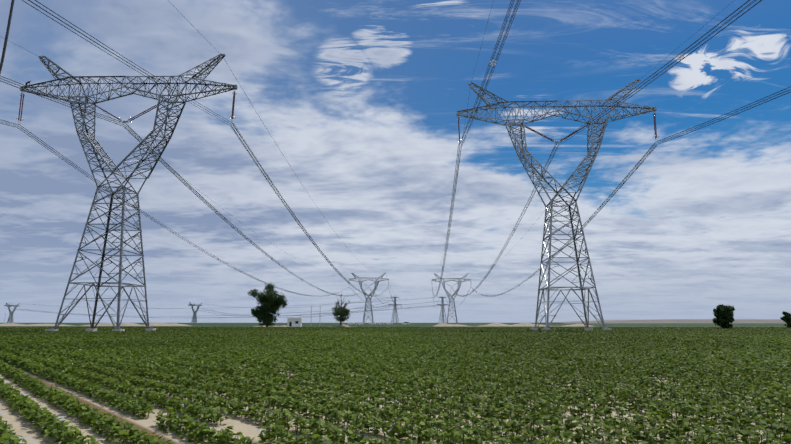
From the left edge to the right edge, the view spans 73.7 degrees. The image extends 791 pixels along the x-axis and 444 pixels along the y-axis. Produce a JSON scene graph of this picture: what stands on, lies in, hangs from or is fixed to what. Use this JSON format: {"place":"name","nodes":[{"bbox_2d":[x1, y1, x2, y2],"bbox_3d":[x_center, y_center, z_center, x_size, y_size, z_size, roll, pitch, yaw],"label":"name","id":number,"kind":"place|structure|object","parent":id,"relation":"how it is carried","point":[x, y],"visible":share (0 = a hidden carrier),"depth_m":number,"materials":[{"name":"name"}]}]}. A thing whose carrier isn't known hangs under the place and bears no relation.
{"place":"outdoors","nodes":[
{"label":"outdoors","id":0,"kind":"place"},
{"bbox_2d":[0,0,14,73],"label":"power line","id":1,"kind":"object","parent":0,"point":[7,33],"visible":1,"depth_m":9.58,"materials":[{"name":"black metal"}]},
{"bbox_2d":[287,318,301,326],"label":"building","id":2,"kind":"structure","parent":0,"point":[294,322],"depth_m":236.08,"materials":[{"name":"white paint"}]},
{"bbox_2d":[0,323,789,443],"bbox_3d":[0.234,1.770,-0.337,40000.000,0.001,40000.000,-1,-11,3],"label":"ground","id":3,"kind":"structure","parent":0,"point":[245,425],"depth_m":10.76,"materials":[{"name":"beige soil"}]},
{"bbox_2d":[0,322,190,325],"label":"mound belt","id":4,"kind":"object","parent":3,"relation":"on","point":[122,324],"visible":0.83,"depth_m":286.94,"materials":[{"name":"beige soil"}]},
{"bbox_2d":[0,0,388,331],"bbox_3d":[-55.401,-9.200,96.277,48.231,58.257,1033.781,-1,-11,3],"label":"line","id":5,"kind":"object","parent":3,"relation":"on","point":[118,190],"visible":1,"depth_m":108.68,"materials":[{"name":"metal"}]},
{"bbox_2d":[4,281,470,323],"bbox_3d":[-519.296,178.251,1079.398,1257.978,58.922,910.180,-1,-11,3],"label":"power line","id":6,"kind":"object","parent":3,"relation":"on","point":[442,304],"visible":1,"depth_m":1218.45,"materials":[{"name":"metal"}]},
{"bbox_2d":[247,283,288,326],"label":"poplar tree","id":7,"kind":"object","parent":3,"relation":"on","point":[270,301],"visible":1,"depth_m":194.13,"materials":[{"name":"green plant"}]},
{"bbox_2d":[254,325,289,326],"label":"mound","id":8,"kind":"object","parent":3,"relation":"on","point":[273,326],"visible":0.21,"depth_m":201.25,"materials":[{"name":"beige soil"}]},
{"bbox_2d":[188,286,401,323],"bbox_3d":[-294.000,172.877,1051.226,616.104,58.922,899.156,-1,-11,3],"label":"power line","id":9,"kind":"object","parent":3,"relation":"on","point":[199,305],"visible":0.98,"depth_m":1133.14,"materials":[{"name":"metal"}]},
{"bbox_2d":[330,324,350,326],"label":"dirt mound","id":10,"kind":"object","parent":3,"relation":"on","point":[342,325],"visible":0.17,"depth_m":197.86,"materials":[{"name":"beige soil"}]},
{"bbox_2d":[332,293,350,324],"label":"sparse tree","id":11,"kind":"object","parent":10,"relation":"on","point":[341,314],"visible":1,"depth_m":198.27,"materials":[{"name":"green plant"}]},
{"bbox_2d":[0,333,790,443],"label":"cotton plants","id":12,"kind":"object","parent":3,"relation":"on","point":[671,353],"visible":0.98,"depth_m":14.38,"materials":[{"name":"green plant"}]},
{"bbox_2d":[0,326,790,337],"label":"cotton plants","id":13,"kind":"object","parent":3,"relation":"on","point":[656,331],"visible":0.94,"depth_m":91.21,"materials":[{"name":"green plant"}]},
{"bbox_2d":[435,323,590,325],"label":"mound belt","id":14,"kind":"object","parent":3,"relation":"on","point":[497,324],"visible":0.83,"depth_m":259.10,"materials":[{"name":"beige soil"}]},
{"bbox_2d":[432,0,790,330],"bbox_3d":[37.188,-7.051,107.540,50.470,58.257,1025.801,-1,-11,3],"label":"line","id":15,"kind":"object","parent":3,"relation":"on","point":[552,200],"visible":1,"depth_m":120.23,"materials":[{"name":"metal"}]},
{"bbox_2d":[712,304,734,328],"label":"tree","id":16,"kind":"object","parent":3,"relation":"on","point":[723,315],"visible":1,"depth_m":134.06,"materials":[{"name":"green plant"}]},
{"bbox_2d":[780,311,790,327],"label":"tree","id":17,"kind":"object","parent":3,"relation":"on","point":[786,318],"visible":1,"depth_m":149.86,"materials":[{"name":"green plant"}]},
{"bbox_2d":[0,0,790,322],"label":"sky","id":18,"kind":"structure","parent":0,"point":[361,99],"materials":[{"name":"blue"}]},
{"bbox_2d":[542,319,785,322],"bbox_3d":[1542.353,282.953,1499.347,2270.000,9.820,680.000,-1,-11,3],"label":"embankment","id":19,"kind":"structure","parent":0,"point":[700,321],"depth_m":1270.93,"materials":[{"name":"soil"}]}
]}

